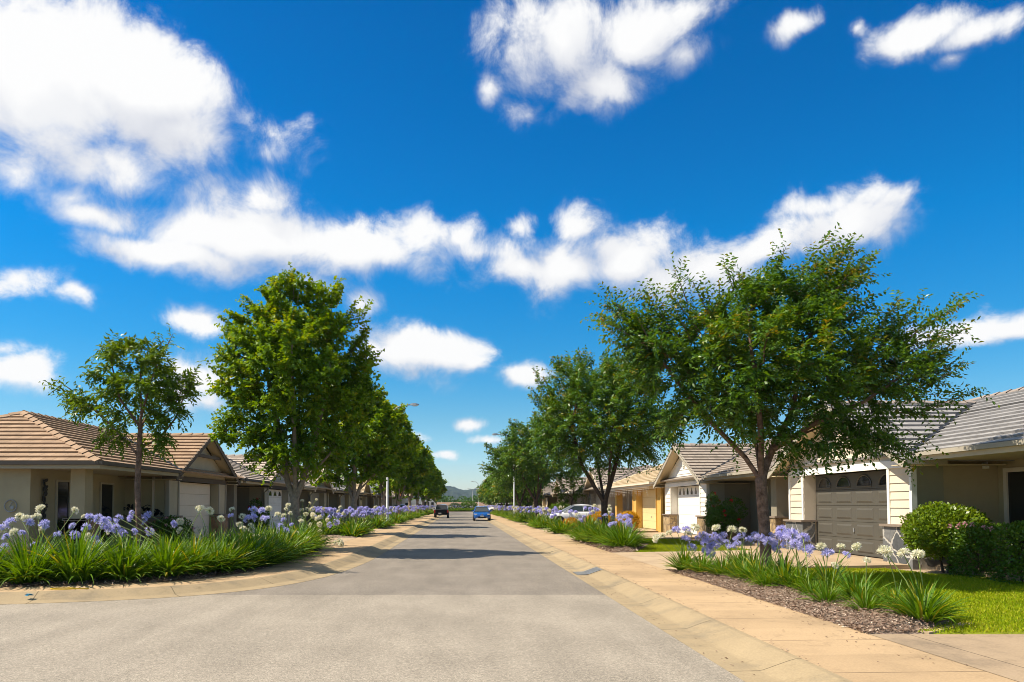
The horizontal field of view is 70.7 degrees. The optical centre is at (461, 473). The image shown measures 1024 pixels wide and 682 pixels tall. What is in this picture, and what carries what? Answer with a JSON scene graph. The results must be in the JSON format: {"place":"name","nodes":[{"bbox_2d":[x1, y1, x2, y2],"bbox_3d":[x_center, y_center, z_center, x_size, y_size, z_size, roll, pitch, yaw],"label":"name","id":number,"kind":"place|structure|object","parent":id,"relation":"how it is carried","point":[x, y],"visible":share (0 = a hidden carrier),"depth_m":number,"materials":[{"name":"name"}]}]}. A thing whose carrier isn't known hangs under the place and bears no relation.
{"place":"outdoors","nodes":[
{"label":"outdoors","id":0,"kind":"place"},
{"bbox_2d":[0,514,437,591],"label":"footpath","id":1,"kind":"structure","parent":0,"point":[350,547],"depth_m":17.68,"materials":[{"name":"concrete"}]},
{"bbox_2d":[0,595,744,681],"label":"road junction","id":2,"kind":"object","parent":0,"point":[401,638],"visible":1,"depth_m":8.70,"materials":[{"name":"grey asphalt"}]},
{"bbox_2d":[209,512,604,594],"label":"road","id":3,"kind":"structure","parent":0,"point":[459,553],"depth_m":17.84,"materials":[{"name":"grey asphalt"}]},
{"bbox_2d":[472,506,491,520],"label":"blue hatchback","id":4,"kind":"object","parent":3,"relation":"on","point":[481,511],"visible":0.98,"depth_m":74.61,"materials":[{"name":"paint"}]},
{"bbox_2d":[413,486,477,501],"bbox_3d":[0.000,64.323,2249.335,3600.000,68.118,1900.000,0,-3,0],"label":"hills","id":5,"kind":"structure","parent":0,"point":[455,492],"depth_m":1995.44,"materials":[{"name":"green plant"}]},
{"bbox_2d":[0,0,1023,489],"label":"sky","id":6,"kind":"structure","parent":0,"point":[474,171],"materials":[{"name":"blue"}]},
{"bbox_2d":[555,532,701,539],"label":"driveway","id":7,"kind":"structure","parent":0,"point":[674,536],"depth_m":33.20,"materials":[{"name":"concrete"}]},
{"bbox_2d":[527,525,882,558],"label":"garden ground","id":8,"kind":"structure","parent":0,"point":[841,553],"depth_m":21.62,"materials":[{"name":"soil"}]},
{"bbox_2d":[490,478,534,510],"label":"elm tree","id":9,"kind":"object","parent":8,"relation":"on","point":[497,494],"visible":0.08,"depth_m":86.16,"materials":[{"name":"green plant"}]},
{"bbox_2d":[488,441,552,512],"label":"elm tree","id":10,"kind":"object","parent":8,"relation":"on","point":[508,485],"visible":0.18,"depth_m":71.95,"materials":[{"name":"green plant"}]},
{"bbox_2d":[477,411,583,516],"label":"elm tree","id":11,"kind":"object","parent":8,"relation":"on","point":[508,460],"visible":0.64,"depth_m":59.72,"materials":[{"name":"green plant"}]},
{"bbox_2d":[539,482,556,508],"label":"house","id":12,"kind":"structure","parent":8,"relation":"on","point":[548,500],"depth_m":88.35,"materials":[{"name":"beige paint"}]},
{"bbox_2d":[551,477,586,509],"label":"house","id":13,"kind":"structure","parent":8,"relation":"on","point":[579,500],"depth_m":72.88,"materials":[{"name":"beige paint"}]},
{"bbox_2d":[551,472,589,507],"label":"garden tree","id":14,"kind":"object","parent":8,"relation":"on","point":[571,485],"visible":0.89,"depth_m":60.38,"materials":[{"name":"green plant"}]},
{"bbox_2d":[544,504,612,521],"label":"white sedan","id":15,"kind":"object","parent":8,"relation":"on","point":[565,514],"visible":0.21,"depth_m":51.49,"materials":[{"name":"paint"}]},
{"bbox_2d":[571,539,647,552],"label":"bark mulch","id":16,"kind":"object","parent":8,"relation":"on","point":[606,548],"visible":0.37,"depth_m":24.10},
{"bbox_2d":[571,504,622,543],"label":"agapanthus","id":17,"kind":"object","parent":16,"relation":"on","point":[597,533],"visible":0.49,"depth_m":26.74,"materials":[{"name":"green plant"}]},
{"bbox_2d":[587,513,656,547],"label":"agapanthus","id":18,"kind":"object","parent":16,"relation":"on","point":[625,538],"visible":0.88,"depth_m":23.87,"materials":[{"name":"green plant"}]},
{"bbox_2d":[574,465,652,520],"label":"house","id":19,"kind":"structure","parent":8,"relation":"on","point":[588,490],"depth_m":55.07,"materials":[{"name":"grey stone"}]},
{"bbox_2d":[600,464,664,531],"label":"house","id":20,"kind":"structure","parent":8,"relation":"on","point":[650,508],"depth_m":42.70,"materials":[{"name":"paint"}]},
{"bbox_2d":[642,489,655,528],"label":"garage door","id":21,"kind":"structure","parent":20,"relation":"in","point":[649,503],"depth_m":41.79,"materials":[{"name":"paint"}]},
{"bbox_2d":[653,439,788,547],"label":"house","id":22,"kind":"structure","parent":8,"relation":"on","point":[690,477],"depth_m":31.55,"materials":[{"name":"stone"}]},
{"bbox_2d":[678,486,698,533],"bbox_3d":[10.957,1.734,34.107,0.066,2.262,4.240,0,-2,0],"label":"garage door","id":23,"kind":"structure","parent":22,"relation":"in","point":[688,504],"depth_m":34.62,"materials":[{"name":"white paint"}]},
{"bbox_2d":[703,491,748,541],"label":"rose bush","id":24,"kind":"object","parent":8,"relation":"on","point":[712,513],"visible":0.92,"depth_m":28.72,"materials":[{"name":"green plant"}]},
{"bbox_2d":[580,222,999,566],"bbox_3d":[6.085,-1.374,14.041,7.152,7.055,4.264,1,-3,-22],"label":"elm tree","id":25,"kind":"object","parent":8,"relation":"on","point":[756,377],"visible":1,"depth_m":13.61,"materials":[{"name":"green plant"}]},
{"bbox_2d":[668,566,952,633],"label":"bark mulch","id":26,"kind":"object","parent":8,"relation":"on","point":[818,607],"visible":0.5,"depth_m":10.01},
{"bbox_2d":[652,523,715,570],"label":"agapanthus","id":27,"kind":"object","parent":26,"relation":"on","point":[700,536],"visible":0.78,"depth_m":16.10,"materials":[{"name":"green plant"}]},
{"bbox_2d":[675,539,730,572],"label":"agapanthus","id":28,"kind":"object","parent":26,"relation":"on","point":[703,559],"visible":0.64,"depth_m":15.36,"materials":[{"name":"green plant"}]},
{"bbox_2d":[692,525,743,574],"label":"agapanthus","id":29,"kind":"object","parent":26,"relation":"on","point":[733,528],"visible":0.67,"depth_m":14.76,"materials":[{"name":"green plant"}]},
{"bbox_2d":[705,524,758,563],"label":"agapanthus","id":30,"kind":"object","parent":26,"relation":"on","point":[716,538],"visible":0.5,"depth_m":16.10,"materials":[{"name":"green plant"}]},
{"bbox_2d":[710,531,761,577],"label":"agapanthus","id":31,"kind":"object","parent":26,"relation":"on","point":[741,537],"visible":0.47,"depth_m":14.13,"materials":[{"name":"green plant"}]},
{"bbox_2d":[722,527,776,571],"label":"agapanthus","id":32,"kind":"object","parent":26,"relation":"on","point":[750,538],"visible":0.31,"depth_m":15.05,"materials":[{"name":"green plant"}]},
{"bbox_2d":[726,533,787,582],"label":"agapanthus","id":33,"kind":"object","parent":26,"relation":"on","point":[770,540],"visible":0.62,"depth_m":13.40,"materials":[{"name":"green plant"}]},
{"bbox_2d":[745,530,786,586],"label":"agapanthus","id":34,"kind":"object","parent":26,"relation":"on","point":[780,533],"visible":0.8,"depth_m":12.54,"materials":[{"name":"green plant"}]},
{"bbox_2d":[749,551,817,584],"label":"agapanthus","id":35,"kind":"object","parent":26,"relation":"on","point":[784,570],"visible":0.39,"depth_m":12.63,"materials":[{"name":"green plant"}]},
{"bbox_2d":[751,532,815,575],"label":"agapanthus","id":36,"kind":"object","parent":26,"relation":"on","point":[775,549],"visible":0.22,"depth_m":13.71,"materials":[{"name":"green plant"}]},
{"bbox_2d":[764,524,828,589],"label":"agapanthus","id":37,"kind":"object","parent":26,"relation":"on","point":[791,533],"visible":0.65,"depth_m":12.10,"materials":[{"name":"green plant"}]},
{"bbox_2d":[790,532,827,594],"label":"agapanthus","id":38,"kind":"object","parent":26,"relation":"on","point":[805,537],"visible":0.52,"depth_m":11.49,"materials":[{"name":"green plant"}]},
{"bbox_2d":[797,543,848,603],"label":"agapanthus","id":39,"kind":"object","parent":26,"relation":"on","point":[824,594],"visible":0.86,"depth_m":10.47,"materials":[{"name":"green plant"}]},
{"bbox_2d":[794,542,861,591],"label":"agapanthus","id":40,"kind":"object","parent":26,"relation":"on","point":[826,552],"visible":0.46,"depth_m":11.56,"materials":[{"name":"green plant"}]},
{"bbox_2d":[817,562,899,598],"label":"agapanthus","id":41,"kind":"object","parent":26,"relation":"on","point":[853,582],"visible":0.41,"depth_m":10.85,"materials":[{"name":"green plant"}]},
{"bbox_2d":[836,557,889,611],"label":"agapanthus","id":42,"kind":"object","parent":26,"relation":"on","point":[868,600],"visible":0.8,"depth_m":9.65,"materials":[{"name":"green plant"}]},
{"bbox_2d":[832,573,897,601],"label":"agapanthus","id":43,"kind":"object","parent":26,"relation":"on","point":[860,591],"visible":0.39,"depth_m":10.44,"materials":[{"name":"green plant"}]},
{"bbox_2d":[858,545,927,607],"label":"agapanthus","id":44,"kind":"object","parent":26,"relation":"on","point":[889,590],"visible":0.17,"depth_m":9.87,"materials":[{"name":"green plant"}]},
{"bbox_2d":[872,547,966,616],"bbox_3d":[5.938,1.414,9.341,1.148,0.930,1.186,-1,-3,25],"label":"agapanthus","id":45,"kind":"object","parent":26,"relation":"on","point":[919,553],"visible":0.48,"depth_m":9.32,"materials":[{"name":"green plant"}]},
{"bbox_2d":[871,545,972,624],"bbox_3d":[5.743,1.386,9.005,1.151,0.961,1.183,-1,-3,30],"label":"agapanthus","id":46,"kind":"object","parent":26,"relation":"on","point":[920,604],"visible":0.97,"depth_m":8.92,"materials":[{"name":"green plant"}]},
{"bbox_2d":[767,386,1023,581],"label":"house","id":47,"kind":"structure","parent":8,"relation":"on","point":[981,444],"depth_m":17.57,"materials":[{"name":"white paint"}]},
{"bbox_2d":[816,470,887,557],"bbox_3d":[10.944,1.119,20.020,0.092,2.262,4.240,0,-2,0],"label":"garage door","id":48,"kind":"structure","parent":47,"relation":"in","point":[858,484],"depth_m":20.11,"materials":[{"name":"grey paint"}]},
{"bbox_2d":[1003,467,1023,565],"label":"sliding door","id":49,"kind":"structure","parent":47,"relation":"in","point":[1013,478],"depth_m":16.46,"materials":[{"name":"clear glass"}]},
{"bbox_2d":[792,567,1023,633],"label":"lawn","id":50,"kind":"structure","parent":8,"relation":"on","point":[977,632],"depth_m":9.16,"materials":[{"name":"green plant"}]},
{"bbox_2d":[899,501,992,573],"bbox_3d":[10.724,1.430,15.982,1.914,1.667,1.860,0,-3,0],"label":"viburnum bush","id":51,"kind":"object","parent":8,"relation":"on","point":[926,523],"visible":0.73,"depth_m":15.66,"materials":[{"name":"green plant"}]},
{"bbox_2d":[944,520,1023,584],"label":"hedge","id":52,"kind":"object","parent":8,"relation":"on","point":[1014,530],"visible":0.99,"depth_m":14.43,"materials":[{"name":"green plant"}]},
{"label":"garden bed","id":53,"kind":"structure","parent":8,"relation":"on","visible":0},
{"bbox_2d":[540,510,574,533],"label":"agapanthus","id":54,"kind":"object","parent":53,"relation":"on","point":[556,524],"visible":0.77,"depth_m":37.32,"materials":[{"name":"green plant"}]},
{"bbox_2d":[491,514,1018,681],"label":"footpath","id":55,"kind":"structure","parent":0,"point":[798,635],"depth_m":8.68,"materials":[{"name":"concrete"}]},
{"bbox_2d":[615,549,909,569],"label":"driveway","id":56,"kind":"structure","parent":0,"point":[653,558],"depth_m":19.27,"materials":[{"name":"concrete"}]},
{"bbox_2d":[869,634,1023,681],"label":"driveway","id":57,"kind":"structure","parent":0,"point":[1001,654],"depth_m":7.54,"materials":[{"name":"concrete"}]},
{"label":"lawn","id":58,"kind":"structure","parent":0,"visible":0},
{"bbox_2d":[525,345,688,526],"bbox_3d":[5.800,-1.212,28.633,6.483,8.001,5.992,0,-3,0],"label":"elm tree","id":59,"kind":"object","parent":58,"relation":"on","point":[614,402],"visible":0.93,"depth_m":27.89,"materials":[{"name":"green plant"}]},
{"bbox_2d":[633,538,754,551],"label":"grass","id":60,"kind":"structure","parent":58,"relation":"on","point":[656,546],"depth_m":25.27,"materials":[{"name":"green plant"}]},
{"label":"garden ground","id":61,"kind":"structure","parent":0,"visible":0},
{"bbox_2d":[0,410,244,557],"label":"house","id":62,"kind":"structure","parent":61,"relation":"on","point":[36,449],"depth_m":23.17,"materials":[{"name":"paint"}]},
{"bbox_2d":[54,480,70,536],"bbox_3d":[-12.174,1.076,22.349,0.047,1.720,1.470,0,-2,0],"label":"window","id":63,"kind":"structure","parent":62,"relation":"in","point":[62,488],"depth_m":21.94,"materials":[{"name":"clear glass"}]},
{"bbox_2d":[99,482,113,545],"bbox_3d":[-12.174,1.394,24.713,0.047,2.150,0.920,0,-2,0],"label":"window","id":64,"kind":"structure","parent":62,"relation":"in","point":[106,500],"depth_m":24.72,"materials":[{"name":"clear glass"}]},
{"bbox_2d":[179,482,209,538],"bbox_3d":[-10.945,1.518,29.162,0.090,2.262,4.240,0,-2,0],"label":"garage door","id":65,"kind":"structure","parent":62,"relation":"in","point":[190,496],"depth_m":29.61,"materials":[{"name":"beige paint"}]},
{"bbox_2d":[0,547,325,587],"bbox_3d":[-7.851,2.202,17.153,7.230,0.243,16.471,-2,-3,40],"label":"bark mulch","id":66,"kind":"object","parent":61,"relation":"on","point":[160,579],"visible":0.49,"depth_m":14.30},
{"bbox_2d":[0,531,84,584],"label":"agapanthus","id":67,"kind":"object","parent":66,"relation":"on","point":[18,569],"visible":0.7,"depth_m":13.56,"materials":[{"name":"green plant"}]},
{"bbox_2d":[0,504,101,570],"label":"agapanthus","id":68,"kind":"object","parent":66,"relation":"on","point":[29,520],"visible":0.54,"depth_m":15.29,"materials":[{"name":"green plant"}]},
{"bbox_2d":[1,522,146,583],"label":"agapanthus","id":69,"kind":"object","parent":66,"relation":"on","point":[67,565],"visible":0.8,"depth_m":13.76,"materials":[{"name":"green plant"}]},
{"bbox_2d":[41,513,129,562],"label":"agapanthus","id":70,"kind":"object","parent":66,"relation":"on","point":[104,520],"visible":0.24,"depth_m":15.66,"materials":[{"name":"green plant"}]},
{"bbox_2d":[60,529,181,582],"bbox_3d":[-6.751,1.612,14.341,2.415,1.100,2.394,0,-3,0],"label":"agapanthus","id":71,"kind":"object","parent":66,"relation":"on","point":[127,572],"visible":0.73,"depth_m":14.08,"materials":[{"name":"green plant"}]},
{"bbox_2d":[39,323,205,545],"bbox_3d":[-8.143,-0.666,17.572,3.558,5.992,2.882,-2,-3,36],"label":"pistachio tree","id":72,"kind":"object","parent":66,"relation":"on","point":[169,383],"visible":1,"depth_m":17.36,"materials":[{"name":"green plant"}]},
{"bbox_2d":[95,516,173,564],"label":"agapanthus","id":73,"kind":"object","parent":66,"relation":"on","point":[112,528],"visible":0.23,"depth_m":15.77,"materials":[{"name":"green plant"}]},
{"bbox_2d":[108,505,208,552],"bbox_3d":[-6.823,1.476,16.253,3.350,1.543,2.631,0,-3,0],"label":"agapanthus","id":74,"kind":"object","parent":66,"relation":"on","point":[129,517],"visible":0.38,"depth_m":16.77,"materials":[{"name":"green plant"}]},
{"bbox_2d":[123,528,221,577],"bbox_3d":[-6.127,1.643,14.932,2.483,1.090,2.741,0,-3,0],"label":"agapanthus","id":75,"kind":"object","parent":66,"relation":"on","point":[170,570],"visible":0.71,"depth_m":14.55,"materials":[{"name":"green plant"}]},
{"bbox_2d":[141,505,239,551],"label":"agapanthus","id":76,"kind":"object","parent":66,"relation":"on","point":[181,521],"visible":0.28,"depth_m":17.49,"materials":[{"name":"green plant"}]},
{"bbox_2d":[150,529,244,577],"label":"agapanthus","id":77,"kind":"object","parent":66,"relation":"on","point":[205,568],"visible":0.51,"depth_m":15.25,"materials":[{"name":"green plant"}]},
{"bbox_2d":[170,506,271,558],"bbox_3d":[-5.971,1.585,18.304,2.640,1.501,2.423,1,-3,-23],"label":"agapanthus","id":78,"kind":"object","parent":66,"relation":"on","point":[175,524],"visible":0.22,"depth_m":18.36,"materials":[{"name":"green plant"}]},
{"bbox_2d":[187,515,265,572],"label":"agapanthus","id":79,"kind":"object","parent":66,"relation":"on","point":[224,543],"visible":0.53,"depth_m":15.84,"materials":[{"name":"green plant"}]},
{"bbox_2d":[206,513,287,570],"bbox_3d":[-5.195,1.592,16.799,2.447,1.356,2.408,0,-3,0],"label":"agapanthus","id":80,"kind":"object","parent":66,"relation":"on","point":[256,559],"visible":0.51,"depth_m":16.64,"materials":[{"name":"green plant"}]},
{"bbox_2d":[220,513,301,566],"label":"agapanthus","id":81,"kind":"object","parent":66,"relation":"on","point":[248,517],"visible":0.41,"depth_m":17.53,"materials":[{"name":"green plant"}]},
{"bbox_2d":[247,506,313,563],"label":"agapanthus","id":82,"kind":"object","parent":66,"relation":"on","point":[253,509],"visible":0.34,"depth_m":18.55,"materials":[{"name":"green plant"}]},
{"bbox_2d":[249,505,320,560],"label":"agapanthus","id":83,"kind":"object","parent":66,"relation":"on","point":[274,528],"visible":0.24,"depth_m":19.38,"materials":[{"name":"green plant"}]},
{"bbox_2d":[267,507,321,556],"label":"agapanthus","id":84,"kind":"object","parent":66,"relation":"on","point":[280,523],"visible":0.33,"depth_m":20.64,"materials":[{"name":"green plant"}]},
{"bbox_2d":[263,511,343,554],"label":"agapanthus","id":85,"kind":"object","parent":66,"relation":"on","point":[340,542],"visible":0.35,"depth_m":21.59,"materials":[{"name":"green plant"}]},
{"bbox_2d":[146,515,194,545],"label":"bush","id":86,"kind":"object","parent":61,"relation":"on","point":[168,521],"visible":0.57,"depth_m":24.77,"materials":[{"name":"green plant"}]},
{"bbox_2d":[248,498,269,531],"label":"rose bush","id":87,"kind":"object","parent":61,"relation":"on","point":[257,500],"visible":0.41,"depth_m":36.88,"materials":[{"name":"green plant"}]},
{"bbox_2d":[225,454,303,535],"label":"house","id":88,"kind":"structure","parent":61,"relation":"on","point":[275,496],"depth_m":38.59,"materials":[{"name":"white paint"}]},
{"bbox_2d":[269,489,281,528],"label":"garage door","id":89,"kind":"structure","parent":88,"relation":"in","point":[274,502],"depth_m":42.29,"materials":[{"name":"white paint"}]},
{"bbox_2d":[203,262,384,531],"bbox_3d":[-5.542,-2.305,24.486,5.324,9.842,5.386,-2,-3,44],"label":"maple tree","id":90,"kind":"object","parent":61,"relation":"on","point":[285,350],"visible":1,"depth_m":23.74,"materials":[{"name":"green plant"}]},
{"bbox_2d":[275,498,339,533],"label":"agapanthus","id":91,"kind":"object","parent":61,"relation":"on","point":[313,515],"visible":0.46,"depth_m":26.59,"materials":[{"name":"white plant"}]},
{"bbox_2d":[298,467,335,527],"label":"house","id":92,"kind":"structure","parent":61,"relation":"on","point":[309,492],"depth_m":51.84,"materials":[{"name":"beige paint"}]},
{"bbox_2d":[327,473,352,519],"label":"house","id":93,"kind":"structure","parent":61,"relation":"on","point":[340,497],"depth_m":62.38,"materials":[{"name":"beige paint"}]},
{"bbox_2d":[324,533,369,537],"bbox_3d":[-6.190,3.015,35.703,2.820,0.143,6.200,0,-3,0],"label":"garden bed","id":94,"kind":"object","parent":61,"relation":"on","point":[338,536],"visible":0.11,"depth_m":33.05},
{"bbox_2d":[309,506,341,534],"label":"agapanthus","id":95,"kind":"object","parent":94,"relation":"on","point":[326,528],"visible":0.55,"depth_m":33.89,"materials":[{"name":"green plant"}]},
{"bbox_2d":[330,506,370,536],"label":"agapanthus","id":96,"kind":"object","parent":94,"relation":"on","point":[352,530],"visible":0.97,"depth_m":33.84,"materials":[{"name":"green plant"}]},
{"bbox_2d":[334,506,378,535],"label":"agapanthus","id":97,"kind":"object","parent":94,"relation":"on","point":[359,515],"visible":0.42,"depth_m":35.13,"materials":[{"name":"green plant"}]},
{"bbox_2d":[307,380,415,522],"bbox_3d":[-5.318,-1.100,37.798,5.923,8.596,4.888,0,-3,0],"label":"maple tree","id":98,"kind":"object","parent":61,"relation":"on","point":[378,459],"visible":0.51,"depth_m":37.51,"materials":[{"name":"green plant"}]},
{"bbox_2d":[350,480,372,518],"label":"house","id":99,"kind":"structure","parent":61,"relation":"on","point":[365,492],"depth_m":78.68,"materials":[{"name":"paint"}]},
{"bbox_2d":[357,397,423,516],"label":"maple tree","id":100,"kind":"object","parent":61,"relation":"on","point":[402,461],"visible":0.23,"depth_m":51.91,"materials":[{"name":"green plant"}]},
{"bbox_2d":[371,426,432,514],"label":"maple tree","id":101,"kind":"object","parent":61,"relation":"on","point":[423,453],"visible":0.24,"depth_m":64.64,"materials":[{"name":"green plant"}]},
{"bbox_2d":[394,432,434,512],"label":"maple tree","id":102,"kind":"object","parent":61,"relation":"on","point":[430,464],"visible":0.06,"depth_m":78.26,"materials":[{"name":"green plant"}]},
{"bbox_2d":[410,458,436,512],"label":"maple tree","id":103,"kind":"object","parent":61,"relation":"on","point":[424,491],"visible":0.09,"depth_m":91.46,"materials":[{"name":"green plant"}]},
{"bbox_2d":[417,455,443,510],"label":"maple tree","id":104,"kind":"object","parent":61,"relation":"on","point":[431,487],"visible":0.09,"depth_m":106.05,"materials":[{"name":"green plant"}]},
{"label":"ground","id":105,"kind":"structure","parent":0,"visible":0},
{"bbox_2d":[0,515,443,604],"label":"kerb","id":106,"kind":"structure","parent":105,"relation":"on","point":[360,557],"depth_m":13.85,"materials":[{"name":"concrete"}]},
{"bbox_2d":[483,518,852,681],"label":"kerb","id":107,"kind":"structure","parent":105,"relation":"on","point":[761,659],"depth_m":9.10,"materials":[{"name":"concrete"}]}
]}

